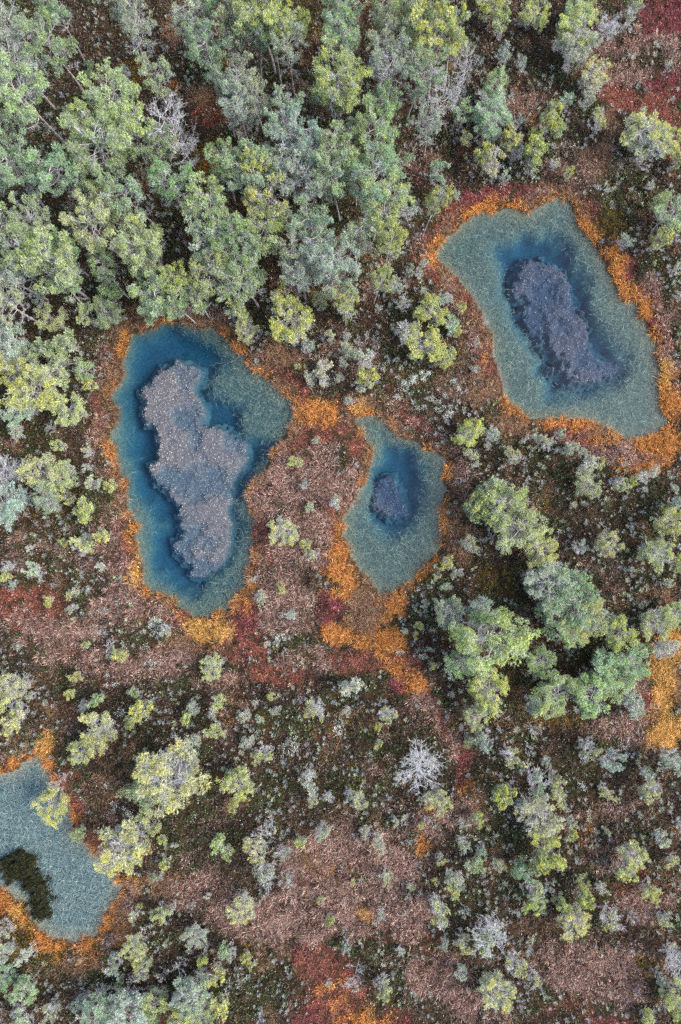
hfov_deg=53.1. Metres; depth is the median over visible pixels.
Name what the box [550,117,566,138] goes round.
dwarf pine
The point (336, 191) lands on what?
pine tree
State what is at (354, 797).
dwarf pine
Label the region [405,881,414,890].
dwarf pine
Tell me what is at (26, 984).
pine tree
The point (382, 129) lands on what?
pine tree
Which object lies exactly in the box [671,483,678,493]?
dwarf pine
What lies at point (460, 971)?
dwarf pine
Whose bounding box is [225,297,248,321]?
dwarf pine
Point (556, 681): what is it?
pine tree
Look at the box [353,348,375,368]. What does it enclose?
dwarf pine
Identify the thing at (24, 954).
dwarf pine
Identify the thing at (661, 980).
dwarf pine
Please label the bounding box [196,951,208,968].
dwarf pine
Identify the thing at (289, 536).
pine tree
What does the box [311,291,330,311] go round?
dwarf pine
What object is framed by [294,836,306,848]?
dwarf pine
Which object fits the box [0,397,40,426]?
pine tree
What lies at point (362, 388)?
dwarf pine
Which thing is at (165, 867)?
dwarf pine
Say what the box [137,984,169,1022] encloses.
pine tree
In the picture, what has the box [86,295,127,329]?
pine tree
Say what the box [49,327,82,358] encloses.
dwarf pine
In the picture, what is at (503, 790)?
dwarf pine
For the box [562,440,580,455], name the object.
dwarf pine
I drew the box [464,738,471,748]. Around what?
dwarf pine
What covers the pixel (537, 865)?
dwarf pine
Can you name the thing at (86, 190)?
pine tree
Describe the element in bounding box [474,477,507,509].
pine tree
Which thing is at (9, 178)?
pine tree
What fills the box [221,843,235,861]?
dwarf pine
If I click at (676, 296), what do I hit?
snag
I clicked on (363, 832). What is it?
dwarf pine
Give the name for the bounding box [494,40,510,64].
dwarf pine
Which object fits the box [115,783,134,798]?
dwarf pine
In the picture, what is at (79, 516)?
dwarf pine
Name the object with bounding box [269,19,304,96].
pine tree
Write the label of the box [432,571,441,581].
dwarf pine
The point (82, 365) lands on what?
dwarf pine
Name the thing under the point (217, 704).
dwarf pine
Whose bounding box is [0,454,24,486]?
dead pine
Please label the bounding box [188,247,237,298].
pine tree
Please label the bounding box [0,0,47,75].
pine tree
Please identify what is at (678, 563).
dwarf pine
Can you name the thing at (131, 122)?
pine tree
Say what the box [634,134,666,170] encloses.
dwarf pine
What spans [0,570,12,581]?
dwarf pine
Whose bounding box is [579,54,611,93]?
pine tree
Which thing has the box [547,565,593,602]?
pine tree
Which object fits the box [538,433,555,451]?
dwarf pine
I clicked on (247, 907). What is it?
pine tree
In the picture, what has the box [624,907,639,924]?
snag
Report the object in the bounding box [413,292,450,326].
pine tree
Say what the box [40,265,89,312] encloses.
pine tree
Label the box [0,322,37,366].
pine tree
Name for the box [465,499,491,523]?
dwarf pine
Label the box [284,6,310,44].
dwarf pine
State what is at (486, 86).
pine tree
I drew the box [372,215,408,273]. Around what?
pine tree
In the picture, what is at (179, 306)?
pine tree
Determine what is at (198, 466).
moss mat
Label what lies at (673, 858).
dwarf pine
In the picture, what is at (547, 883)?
snag
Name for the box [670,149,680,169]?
dwarf pine
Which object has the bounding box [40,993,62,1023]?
dwarf pine
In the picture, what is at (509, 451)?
dwarf pine
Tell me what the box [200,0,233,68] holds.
pine tree
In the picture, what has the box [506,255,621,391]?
moss mat
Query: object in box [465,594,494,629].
pine tree
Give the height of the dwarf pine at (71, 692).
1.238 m
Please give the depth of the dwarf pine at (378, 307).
39.16 m
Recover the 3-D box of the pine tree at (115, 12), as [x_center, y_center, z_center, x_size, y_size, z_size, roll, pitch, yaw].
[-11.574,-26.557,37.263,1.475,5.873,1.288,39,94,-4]
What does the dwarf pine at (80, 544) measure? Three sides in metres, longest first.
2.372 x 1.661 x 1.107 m
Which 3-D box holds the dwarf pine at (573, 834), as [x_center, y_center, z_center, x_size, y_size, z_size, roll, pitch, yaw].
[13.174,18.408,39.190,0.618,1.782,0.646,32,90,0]
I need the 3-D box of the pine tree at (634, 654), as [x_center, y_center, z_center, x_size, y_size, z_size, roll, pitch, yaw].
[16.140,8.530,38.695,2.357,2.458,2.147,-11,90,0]
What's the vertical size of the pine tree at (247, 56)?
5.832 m
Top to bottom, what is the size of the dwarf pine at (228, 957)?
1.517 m
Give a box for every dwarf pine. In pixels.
[0,501,18,522]
[0,560,18,571]
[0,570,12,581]
[0,692,23,718]
[0,702,29,737]
[0,917,16,952]
[0,937,17,967]
[8,581,16,589]
[8,1002,28,1023]
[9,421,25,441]
[13,941,37,967]
[20,561,47,577]
[20,1012,33,1023]
[24,544,33,551]
[24,691,38,700]
[29,286,48,307]
[32,337,58,358]
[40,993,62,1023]
[42,595,54,607]
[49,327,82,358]
[49,440,67,450]
[55,494,76,504]
[56,537,67,546]
[63,689,75,700]
[64,603,79,614]
[65,587,82,600]
[67,671,83,681]
[68,536,94,556]
[68,824,85,843]
[70,987,91,1013]
[71,357,94,381]
[72,507,91,525]
[75,301,95,326]
[77,495,94,519]
[78,699,89,712]
[80,446,93,457]
[80,641,90,648]
[80,731,104,758]
[81,379,99,391]
[81,463,92,471]
[81,532,93,541]
[83,60,93,77]
[84,474,102,489]
[87,690,105,707]
[91,529,110,541]
[94,562,105,570]
[96,277,125,309]
[102,478,117,493]
[104,952,125,979]
[110,647,128,662]
[114,64,131,80]
[114,975,123,990]
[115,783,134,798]
[124,714,139,729]
[126,687,138,697]
[128,700,153,724]
[128,908,142,922]
[132,951,153,976]
[133,966,148,982]
[134,808,161,836]
[140,295,160,326]
[149,870,157,883]
[149,901,170,925]
[157,622,171,636]
[157,834,167,845]
[159,855,170,872]
[169,899,179,915]
[180,710,190,725]
[186,699,200,714]
[190,731,201,748]
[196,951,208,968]
[202,720,225,738]
[203,892,211,899]
[205,961,225,987]
[207,709,218,722]
[209,832,225,855]
[209,987,229,1020]
[210,692,225,710]
[217,940,228,959]
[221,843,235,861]
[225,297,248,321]
[225,941,236,963]
[227,798,238,813]
[238,735,254,749]
[239,709,251,723]
[239,948,250,964]
[242,826,273,864]
[246,960,252,971]
[250,741,273,766]
[253,855,276,892]
[254,589,266,604]
[254,714,263,723]
[263,641,270,647]
[267,692,275,700]
[268,706,280,714]
[272,844,290,864]
[276,586,285,593]
[282,325,298,346]
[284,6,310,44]
[286,608,296,618]
[287,456,303,466]
[294,363,300,369]
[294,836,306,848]
[299,539,311,549]
[300,339,314,352]
[300,478,309,488]
[301,762,317,791]
[303,370,313,381]
[304,548,320,560]
[304,697,324,721]
[305,501,313,512]
[307,380,314,388]
[307,790,318,807]
[310,436,319,443]
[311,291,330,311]
[313,357,333,375]
[315,820,331,842]
[316,895,323,904]
[318,371,329,387]
[321,790,333,802]
[324,329,335,343]
[325,913,334,925]
[325,978,331,987]
[329,494,339,509]
[334,372,344,382]
[338,302,357,322]
[338,341,353,355]
[339,356,347,367]
[339,677,364,696]
[340,705,352,716]
[341,936,350,956]
[342,332,351,341]
[343,397,353,405]
[344,348,358,359]
[344,786,367,808]
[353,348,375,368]
[355,365,380,388]
[355,385,366,392]
[358,824,372,840]
[371,831,384,858]
[373,739,382,750]
[374,722,382,731]
[374,974,392,1005]
[375,304,382,312]
[376,903,386,921]
[377,706,398,724]
[378,867,393,886]
[388,274,403,294]
[391,815,398,827]
[394,151,415,171]
[394,319,421,346]
[395,293,411,311]
[395,945,404,956]
[399,203,419,221]
[403,263,414,277]
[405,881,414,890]
[412,621,423,629]
[412,630,418,638]
[415,267,423,280]
[418,821,425,830]
[419,257,428,267]
[419,287,426,293]
[420,599,429,608]
[424,159,450,185]
[428,892,450,929]
[429,661,435,668]
[431,877,439,885]
[432,179,447,200]
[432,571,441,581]
[434,347,456,369]
[435,851,446,865]
[437,555,453,570]
[438,292,452,305]
[439,582,450,590]
[439,933,449,951]
[444,314,459,338]
[444,868,466,890]
[447,879,460,900]
[450,95,477,132]
[450,566,463,578]
[452,189,460,200]
[452,325,461,337]
[454,962,467,981]
[455,301,466,313]
[455,831,470,854]
[455,927,473,954]
[456,816,467,828]
[459,533,478,552]
[460,129,472,145]
[462,448,479,460]
[462,489,489,517]
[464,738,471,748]
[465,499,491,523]
[465,855,485,873]
[470,729,493,753]
[470,811,483,829]
[471,460,481,466]
[472,365,480,371]
[473,140,494,166]
[474,927,494,958]
[475,841,486,860]
[481,144,505,183]
[484,442,491,450]
[485,427,499,441]
[490,856,506,872]
[491,5,511,40]
[492,782,517,811]
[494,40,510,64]
[498,167,511,185]
[498,744,528,768]
[499,122,523,153]
[504,445,522,465]
[505,632,520,644]
[505,949,528,978]
[506,139,525,164]
[510,857,538,883]
[511,112,524,129]
[514,53,526,75]
[519,433,528,443]
[519,759,552,798]
[519,873,547,905]
[522,133,549,166]
[523,149,542,173]
[523,694,541,715]
[523,893,545,916]
[526,963,542,990]
[528,126,538,141]
[528,849,550,877]
[530,431,543,442]
[536,844,567,873]
[537,98,563,134]
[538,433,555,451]
[541,755,551,768]
[543,765,567,791]
[549,158,560,170]
[549,784,565,809]
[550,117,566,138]
[552,447,562,452]
[552,892,572,915]
[553,428,565,438]
[560,91,576,112]
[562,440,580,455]
[564,166,574,179]
[564,814,579,830]
[566,828,578,842]
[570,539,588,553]
[573,873,590,892]
[574,736,603,759]
[574,883,594,909]
[577,448,587,456]
[577,455,598,472]
[578,88,596,109]
[586,105,606,138]
[593,901,627,931]
[594,880,611,895]
[597,457,605,470]
[597,747,628,771]
[597,782,616,802]
[609,475,631,490]
[614,856,638,883]
[616,232,636,250]
[620,0,645,32]
[621,689,644,720]
[624,476,638,487]
[629,705,645,717]
[631,0,642,13]
[631,464,660,482]
[632,641,654,655]
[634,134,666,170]
[637,775,662,805]
[637,879,663,904]
[638,764,653,778]
[639,1007,655,1023]
[644,180,655,192]
[646,225,674,251]
[651,638,680,658]
[651,828,671,848]
[651,966,670,987]
[656,911,673,927]
[658,501,671,513]
[659,745,680,776]
[660,579,675,587]
[664,852,679,869]
[667,261,680,277]
[668,496,680,507]
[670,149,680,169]
[670,553,680,573]
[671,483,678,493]
[671,816,680,832]
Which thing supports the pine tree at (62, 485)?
on the ground at (164, 344)
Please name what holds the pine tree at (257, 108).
on the ground at (164, 344)
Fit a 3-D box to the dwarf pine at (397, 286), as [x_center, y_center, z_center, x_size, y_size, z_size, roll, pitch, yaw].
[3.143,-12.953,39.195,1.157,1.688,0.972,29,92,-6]
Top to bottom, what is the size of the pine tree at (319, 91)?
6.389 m
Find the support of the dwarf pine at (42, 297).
on the ground at (164, 344)
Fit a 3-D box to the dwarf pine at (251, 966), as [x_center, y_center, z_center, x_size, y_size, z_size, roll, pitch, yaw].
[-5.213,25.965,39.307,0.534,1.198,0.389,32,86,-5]
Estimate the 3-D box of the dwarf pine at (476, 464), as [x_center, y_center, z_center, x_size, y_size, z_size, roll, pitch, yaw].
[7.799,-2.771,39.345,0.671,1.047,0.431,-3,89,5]
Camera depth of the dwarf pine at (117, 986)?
39.17 m
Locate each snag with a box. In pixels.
[44,420,58,435]
[49,771,72,792]
[103,638,117,654]
[153,966,167,982]
[167,955,188,980]
[264,811,276,833]
[280,868,295,889]
[284,80,296,108]
[457,902,471,919]
[526,721,542,733]
[543,879,554,894]
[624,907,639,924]
[660,54,676,78]
[672,291,680,301]
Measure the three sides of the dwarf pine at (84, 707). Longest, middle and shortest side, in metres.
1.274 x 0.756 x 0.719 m
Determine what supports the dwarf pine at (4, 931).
on the ground at (164, 344)
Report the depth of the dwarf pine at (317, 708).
37.92 m
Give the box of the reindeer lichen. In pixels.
[43,11,678,1016]
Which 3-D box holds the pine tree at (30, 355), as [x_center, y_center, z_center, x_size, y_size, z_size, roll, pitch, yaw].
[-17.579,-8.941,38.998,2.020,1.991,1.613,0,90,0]
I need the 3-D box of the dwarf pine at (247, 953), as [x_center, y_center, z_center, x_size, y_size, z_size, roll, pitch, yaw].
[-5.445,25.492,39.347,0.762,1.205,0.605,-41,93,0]
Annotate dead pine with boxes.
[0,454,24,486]
[118,811,140,835]
[133,92,198,174]
[342,960,364,991]
[393,735,450,795]
[420,66,462,129]
[449,39,479,118]
[465,912,512,959]
[596,10,626,42]
[659,941,680,986]
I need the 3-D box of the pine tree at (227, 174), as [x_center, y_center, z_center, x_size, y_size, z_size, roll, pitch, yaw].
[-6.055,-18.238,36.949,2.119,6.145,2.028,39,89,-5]
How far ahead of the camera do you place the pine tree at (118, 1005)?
37.71 m
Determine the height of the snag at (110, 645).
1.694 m
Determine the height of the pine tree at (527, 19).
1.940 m
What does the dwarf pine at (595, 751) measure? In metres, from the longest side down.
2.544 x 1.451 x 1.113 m
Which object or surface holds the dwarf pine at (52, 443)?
on the ground at (164, 344)
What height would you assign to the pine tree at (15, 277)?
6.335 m
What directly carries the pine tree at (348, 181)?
on the ground at (164, 344)
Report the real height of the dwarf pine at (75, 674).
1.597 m
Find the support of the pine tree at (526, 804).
on the ground at (164, 344)
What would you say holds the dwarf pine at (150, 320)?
on the ground at (164, 344)
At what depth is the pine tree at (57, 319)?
38.32 m
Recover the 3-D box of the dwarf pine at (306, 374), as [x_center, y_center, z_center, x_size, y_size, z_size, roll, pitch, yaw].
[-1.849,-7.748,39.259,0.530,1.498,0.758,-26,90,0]
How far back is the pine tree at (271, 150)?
35.09 m
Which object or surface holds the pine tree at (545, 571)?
on the ground at (164, 344)
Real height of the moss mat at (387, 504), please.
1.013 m
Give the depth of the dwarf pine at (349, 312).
38.40 m
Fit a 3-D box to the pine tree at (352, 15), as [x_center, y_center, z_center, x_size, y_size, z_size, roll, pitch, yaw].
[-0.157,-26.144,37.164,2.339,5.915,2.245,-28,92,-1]
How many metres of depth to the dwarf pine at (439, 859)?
39.03 m
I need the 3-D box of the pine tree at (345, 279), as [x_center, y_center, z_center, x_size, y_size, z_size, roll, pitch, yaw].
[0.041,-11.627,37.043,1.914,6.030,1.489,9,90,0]
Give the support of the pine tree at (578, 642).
on the ground at (164, 344)
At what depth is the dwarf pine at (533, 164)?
38.56 m
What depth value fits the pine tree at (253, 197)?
34.62 m
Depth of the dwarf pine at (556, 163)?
38.96 m
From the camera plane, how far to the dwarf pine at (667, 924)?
39.09 m
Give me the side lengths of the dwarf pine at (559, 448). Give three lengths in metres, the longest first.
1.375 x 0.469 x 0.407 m
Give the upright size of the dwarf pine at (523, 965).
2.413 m
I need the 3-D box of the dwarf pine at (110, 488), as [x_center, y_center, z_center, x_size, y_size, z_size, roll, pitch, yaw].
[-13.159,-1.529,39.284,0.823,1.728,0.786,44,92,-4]
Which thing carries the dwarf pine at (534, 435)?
on the ground at (164, 344)
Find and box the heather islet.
[0,845,58,923]
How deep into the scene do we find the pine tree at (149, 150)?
35.15 m
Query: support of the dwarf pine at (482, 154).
on the ground at (164, 344)
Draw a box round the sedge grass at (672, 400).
[0,0,680,1023]
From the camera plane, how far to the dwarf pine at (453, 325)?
38.67 m
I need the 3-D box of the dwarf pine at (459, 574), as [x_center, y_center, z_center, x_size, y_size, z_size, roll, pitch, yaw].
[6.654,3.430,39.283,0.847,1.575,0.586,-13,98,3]
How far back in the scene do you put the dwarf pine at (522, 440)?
39.04 m
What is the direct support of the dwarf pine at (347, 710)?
on the ground at (164, 344)
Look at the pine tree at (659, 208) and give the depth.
37.59 m
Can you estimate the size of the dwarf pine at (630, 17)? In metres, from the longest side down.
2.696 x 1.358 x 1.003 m
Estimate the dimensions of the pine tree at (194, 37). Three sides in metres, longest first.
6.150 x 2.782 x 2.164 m
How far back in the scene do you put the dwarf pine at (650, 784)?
38.25 m
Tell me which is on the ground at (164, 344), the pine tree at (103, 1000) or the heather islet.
the pine tree at (103, 1000)
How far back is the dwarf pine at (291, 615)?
38.69 m
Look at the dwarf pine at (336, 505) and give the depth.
38.66 m
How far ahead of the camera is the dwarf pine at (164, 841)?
39.27 m
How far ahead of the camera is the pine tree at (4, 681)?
38.13 m
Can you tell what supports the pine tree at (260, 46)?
on the ground at (164, 344)
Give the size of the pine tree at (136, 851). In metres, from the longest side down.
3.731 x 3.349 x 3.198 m
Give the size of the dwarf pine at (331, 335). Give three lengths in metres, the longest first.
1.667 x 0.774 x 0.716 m
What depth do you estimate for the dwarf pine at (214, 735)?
38.42 m
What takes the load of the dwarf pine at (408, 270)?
on the ground at (164, 344)
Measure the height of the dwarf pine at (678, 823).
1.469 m
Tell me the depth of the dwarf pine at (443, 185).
38.35 m
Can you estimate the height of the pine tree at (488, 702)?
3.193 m
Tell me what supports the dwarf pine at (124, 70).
on the ground at (164, 344)
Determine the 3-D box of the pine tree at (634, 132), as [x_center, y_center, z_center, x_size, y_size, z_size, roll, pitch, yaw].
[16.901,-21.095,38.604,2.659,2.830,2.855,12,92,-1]
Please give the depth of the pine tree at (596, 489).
38.30 m
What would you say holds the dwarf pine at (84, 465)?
on the ground at (164, 344)
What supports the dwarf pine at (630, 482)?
on the ground at (164, 344)
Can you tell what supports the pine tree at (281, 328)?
on the ground at (164, 344)
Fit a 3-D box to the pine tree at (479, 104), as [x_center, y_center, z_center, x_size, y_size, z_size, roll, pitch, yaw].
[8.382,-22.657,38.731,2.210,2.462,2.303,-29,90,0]
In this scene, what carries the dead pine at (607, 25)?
on the ground at (164, 344)
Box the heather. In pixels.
[0,0,680,1023]
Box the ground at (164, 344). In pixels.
[0,0,680,1023]
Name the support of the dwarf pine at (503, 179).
on the ground at (164, 344)
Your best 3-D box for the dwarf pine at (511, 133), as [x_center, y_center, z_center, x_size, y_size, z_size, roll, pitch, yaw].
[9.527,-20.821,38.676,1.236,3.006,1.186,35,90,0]
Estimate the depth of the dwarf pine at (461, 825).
39.05 m
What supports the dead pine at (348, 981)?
on the ground at (164, 344)
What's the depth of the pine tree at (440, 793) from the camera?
38.37 m
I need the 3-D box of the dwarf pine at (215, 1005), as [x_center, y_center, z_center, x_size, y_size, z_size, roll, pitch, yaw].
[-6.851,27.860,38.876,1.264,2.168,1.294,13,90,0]
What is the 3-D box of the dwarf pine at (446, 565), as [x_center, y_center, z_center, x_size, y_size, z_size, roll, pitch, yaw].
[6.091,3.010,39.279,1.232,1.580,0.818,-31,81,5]
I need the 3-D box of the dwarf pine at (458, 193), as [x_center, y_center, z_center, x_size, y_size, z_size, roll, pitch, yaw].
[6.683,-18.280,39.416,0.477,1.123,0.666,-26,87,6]
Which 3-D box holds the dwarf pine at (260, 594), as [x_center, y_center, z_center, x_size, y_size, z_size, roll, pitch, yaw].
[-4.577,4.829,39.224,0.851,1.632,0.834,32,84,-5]
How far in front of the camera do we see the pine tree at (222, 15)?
34.84 m
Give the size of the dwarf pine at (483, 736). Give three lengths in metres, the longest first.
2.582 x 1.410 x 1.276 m
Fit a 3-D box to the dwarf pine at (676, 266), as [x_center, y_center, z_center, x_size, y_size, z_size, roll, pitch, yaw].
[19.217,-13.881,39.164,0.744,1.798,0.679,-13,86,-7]
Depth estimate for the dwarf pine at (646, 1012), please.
38.88 m
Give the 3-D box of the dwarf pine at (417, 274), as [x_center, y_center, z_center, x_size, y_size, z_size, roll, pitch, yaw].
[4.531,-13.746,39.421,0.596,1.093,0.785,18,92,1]
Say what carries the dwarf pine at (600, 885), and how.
on the ground at (164, 344)
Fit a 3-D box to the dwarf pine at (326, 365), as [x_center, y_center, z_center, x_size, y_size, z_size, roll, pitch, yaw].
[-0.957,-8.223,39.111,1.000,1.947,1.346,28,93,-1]
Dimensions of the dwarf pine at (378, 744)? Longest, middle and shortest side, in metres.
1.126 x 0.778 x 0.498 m
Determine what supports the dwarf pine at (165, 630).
on the ground at (164, 344)
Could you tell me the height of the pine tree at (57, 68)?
6.674 m
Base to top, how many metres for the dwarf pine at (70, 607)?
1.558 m
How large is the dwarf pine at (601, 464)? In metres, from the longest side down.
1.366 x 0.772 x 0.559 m
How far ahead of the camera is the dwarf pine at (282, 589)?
39.11 m
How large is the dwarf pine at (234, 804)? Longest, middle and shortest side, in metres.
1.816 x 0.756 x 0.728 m
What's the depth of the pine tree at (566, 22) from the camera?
37.65 m
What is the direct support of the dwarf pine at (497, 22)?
on the ground at (164, 344)
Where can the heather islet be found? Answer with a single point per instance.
(18, 864)
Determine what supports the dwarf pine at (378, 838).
on the ground at (164, 344)
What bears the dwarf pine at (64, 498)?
on the ground at (164, 344)
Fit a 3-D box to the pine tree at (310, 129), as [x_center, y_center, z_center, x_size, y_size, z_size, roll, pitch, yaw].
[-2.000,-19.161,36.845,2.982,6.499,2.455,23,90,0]
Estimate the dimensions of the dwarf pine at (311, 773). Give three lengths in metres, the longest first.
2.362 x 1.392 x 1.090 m
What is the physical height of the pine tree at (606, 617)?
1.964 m
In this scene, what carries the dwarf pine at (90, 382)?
on the ground at (164, 344)
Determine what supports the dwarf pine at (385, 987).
on the ground at (164, 344)
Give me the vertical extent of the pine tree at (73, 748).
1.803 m
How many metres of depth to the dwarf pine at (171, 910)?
38.95 m
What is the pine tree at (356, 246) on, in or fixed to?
on the ground at (164, 344)
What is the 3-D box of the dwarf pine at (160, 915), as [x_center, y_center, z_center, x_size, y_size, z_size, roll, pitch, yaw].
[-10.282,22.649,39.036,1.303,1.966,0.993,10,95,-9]
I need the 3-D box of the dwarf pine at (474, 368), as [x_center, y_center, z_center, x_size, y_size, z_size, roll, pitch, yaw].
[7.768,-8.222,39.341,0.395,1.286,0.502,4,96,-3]
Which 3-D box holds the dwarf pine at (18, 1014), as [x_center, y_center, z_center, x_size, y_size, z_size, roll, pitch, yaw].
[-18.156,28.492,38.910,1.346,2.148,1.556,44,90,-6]
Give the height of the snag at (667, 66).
2.011 m
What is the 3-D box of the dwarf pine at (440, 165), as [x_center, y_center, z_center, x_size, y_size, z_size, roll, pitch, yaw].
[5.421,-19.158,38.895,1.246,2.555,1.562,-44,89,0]
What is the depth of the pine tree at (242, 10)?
34.23 m
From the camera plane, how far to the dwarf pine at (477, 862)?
38.58 m
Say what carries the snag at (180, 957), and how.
on the ground at (164, 344)
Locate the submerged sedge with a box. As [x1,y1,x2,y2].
[0,199,666,941]
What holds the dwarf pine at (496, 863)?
on the ground at (164, 344)
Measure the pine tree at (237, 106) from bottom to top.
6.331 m
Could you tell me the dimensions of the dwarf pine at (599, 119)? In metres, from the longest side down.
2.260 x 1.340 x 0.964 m
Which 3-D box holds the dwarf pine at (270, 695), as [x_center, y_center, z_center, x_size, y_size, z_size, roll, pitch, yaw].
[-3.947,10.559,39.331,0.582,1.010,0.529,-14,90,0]
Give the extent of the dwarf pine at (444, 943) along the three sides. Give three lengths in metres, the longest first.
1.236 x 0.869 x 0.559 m
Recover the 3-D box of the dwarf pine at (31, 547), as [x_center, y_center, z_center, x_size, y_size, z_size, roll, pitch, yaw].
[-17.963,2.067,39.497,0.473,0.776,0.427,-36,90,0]
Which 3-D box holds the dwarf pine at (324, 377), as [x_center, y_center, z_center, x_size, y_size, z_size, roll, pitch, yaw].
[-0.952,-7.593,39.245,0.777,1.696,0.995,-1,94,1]
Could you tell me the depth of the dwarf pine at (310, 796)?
38.95 m
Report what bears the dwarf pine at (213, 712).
on the ground at (164, 344)
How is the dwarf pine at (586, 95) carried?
on the ground at (164, 344)
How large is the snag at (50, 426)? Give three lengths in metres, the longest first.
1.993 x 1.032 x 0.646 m
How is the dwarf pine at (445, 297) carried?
on the ground at (164, 344)
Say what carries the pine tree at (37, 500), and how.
on the ground at (164, 344)
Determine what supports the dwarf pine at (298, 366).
on the ground at (164, 344)
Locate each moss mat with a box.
[136,359,253,582]
[369,472,410,524]
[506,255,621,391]
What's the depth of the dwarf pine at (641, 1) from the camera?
38.87 m
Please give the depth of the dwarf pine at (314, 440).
39.18 m
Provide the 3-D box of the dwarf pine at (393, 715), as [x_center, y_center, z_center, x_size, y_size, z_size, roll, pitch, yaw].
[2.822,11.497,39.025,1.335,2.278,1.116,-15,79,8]
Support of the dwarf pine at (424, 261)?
on the ground at (164, 344)
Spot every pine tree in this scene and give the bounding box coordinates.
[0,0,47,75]
[0,25,56,110]
[0,51,68,145]
[0,108,33,176]
[0,126,48,212]
[0,201,29,250]
[0,220,53,279]
[0,264,48,300]
[0,274,38,329]
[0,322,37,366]
[0,351,40,394]
[0,363,67,411]
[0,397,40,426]
[0,477,35,531]
[0,672,35,701]
[0,963,18,993]
[4,973,39,1006]
[7,191,52,235]
[9,6,84,94]
[11,341,44,365]
[12,224,90,300]
[12,450,61,487]
[14,229,65,271]
[23,141,84,195]
[30,785,69,829]
[31,481,62,514]
[32,302,69,332]
[34,0,84,61]
[34,459,79,496]
[37,348,73,391]
[40,228,89,276]
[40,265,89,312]
[45,391,90,426]
[57,100,133,193]
[58,189,122,262]
[65,97,116,171]
[66,737,97,765]
[72,177,119,231]
[75,983,117,1023]
[76,56,141,147]
[78,711,118,749]
[85,179,136,233]
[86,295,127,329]
[87,244,129,299]
[93,819,152,877]
[94,167,163,232]
[99,985,149,1023]
[107,0,140,51]
[107,100,158,174]
[109,212,166,272]
[110,216,162,293]
[117,0,162,80]
[119,927,148,966]
[126,269,182,316]
[126,773,177,814]
[131,730,211,818]
[133,48,180,122]
[134,1007,160,1023]
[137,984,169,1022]
[139,122,179,175]
[146,158,198,218]
[154,278,195,323]
[158,260,195,302]
[166,999,201,1023]
[167,0,217,72]
[168,978,198,1020]
[169,966,212,1017]
[178,922,208,953]
[179,276,213,318]
[180,10,233,95]
[180,171,230,237]
[184,215,234,270]
[187,993,215,1023]
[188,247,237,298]
[199,652,226,681]
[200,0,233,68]
[201,201,249,255]
[203,136,244,201]
[206,64,235,138]
[208,254,267,307]
[209,217,263,284]
[214,219,260,270]
[216,81,258,157]
[216,765,255,801]
[217,0,257,66]
[217,8,243,70]
[217,137,290,207]
[218,69,260,138]
[224,888,256,925]
[225,51,261,116]
[227,0,296,74]
[232,67,274,136]
[234,316,259,343]
[239,146,273,202]
[240,0,283,83]
[240,171,291,220]
[242,200,286,256]
[251,0,296,85]
[260,122,314,199]
[261,105,305,179]
[263,82,304,160]
[267,514,298,545]
[268,101,327,186]
[268,228,312,289]
[268,280,314,343]
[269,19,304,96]
[278,238,319,299]
[279,147,327,217]
[284,193,328,244]
[298,213,338,273]
[303,231,361,300]
[307,45,358,135]
[309,147,358,221]
[312,35,372,117]
[314,119,360,196]
[320,0,360,71]
[321,0,363,36]
[322,268,358,309]
[330,281,359,325]
[334,146,372,205]
[335,116,362,150]
[341,202,386,262]
[348,141,405,210]
[349,95,400,174]
[359,165,415,240]
[364,26,424,118]
[365,11,403,85]
[365,77,402,140]
[368,263,395,303]
[370,0,404,61]
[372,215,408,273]
[400,0,429,80]
[403,41,453,119]
[404,324,446,361]
[407,0,448,68]
[408,99,441,156]
[409,0,461,99]
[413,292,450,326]
[419,785,452,816]
[421,183,454,237]
[431,595,466,629]
[433,0,470,94]
[443,647,478,679]
[447,606,540,677]
[451,417,486,446]
[462,704,487,732]
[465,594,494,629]
[466,667,509,724]
[472,85,508,130]
[473,93,512,147]
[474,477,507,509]
[476,0,510,24]
[476,969,516,1012]
[479,65,509,99]
[481,478,530,529]
[491,506,553,555]
[514,789,565,837]
[518,0,551,31]
[522,554,576,609]
[523,529,558,568]
[524,644,556,679]
[528,820,560,849]
[529,668,587,720]
[531,590,582,648]
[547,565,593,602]
[549,575,601,628]
[551,13,603,74]
[552,902,591,942]
[555,0,598,55]
[557,597,608,646]
[560,0,596,19]
[565,667,623,719]
[568,625,588,647]
[574,466,603,498]
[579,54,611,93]
[587,663,637,704]
[590,609,615,636]
[591,528,624,557]
[591,646,636,694]
[604,614,639,652]
[608,643,651,680]
[615,839,650,872]
[619,106,669,160]
[637,535,676,572]
[638,607,678,641]
[649,189,680,234]
[652,507,680,540]
[655,124,680,155]
[658,975,680,1021]
[661,599,680,628]
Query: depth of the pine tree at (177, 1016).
38.01 m
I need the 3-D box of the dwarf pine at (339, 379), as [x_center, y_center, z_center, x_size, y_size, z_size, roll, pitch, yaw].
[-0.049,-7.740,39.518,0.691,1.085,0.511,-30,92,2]
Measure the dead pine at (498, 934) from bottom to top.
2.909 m
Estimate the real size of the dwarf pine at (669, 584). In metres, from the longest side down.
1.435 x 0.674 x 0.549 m
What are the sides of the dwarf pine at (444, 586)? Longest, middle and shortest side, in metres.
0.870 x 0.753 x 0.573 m
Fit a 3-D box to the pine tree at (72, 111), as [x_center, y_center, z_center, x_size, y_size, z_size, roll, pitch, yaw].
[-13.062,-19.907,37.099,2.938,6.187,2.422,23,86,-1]
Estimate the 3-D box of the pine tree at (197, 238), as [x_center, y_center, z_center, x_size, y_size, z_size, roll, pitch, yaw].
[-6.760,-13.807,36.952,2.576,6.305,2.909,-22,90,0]
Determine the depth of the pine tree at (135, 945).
38.30 m
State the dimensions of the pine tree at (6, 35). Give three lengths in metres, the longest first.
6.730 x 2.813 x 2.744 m

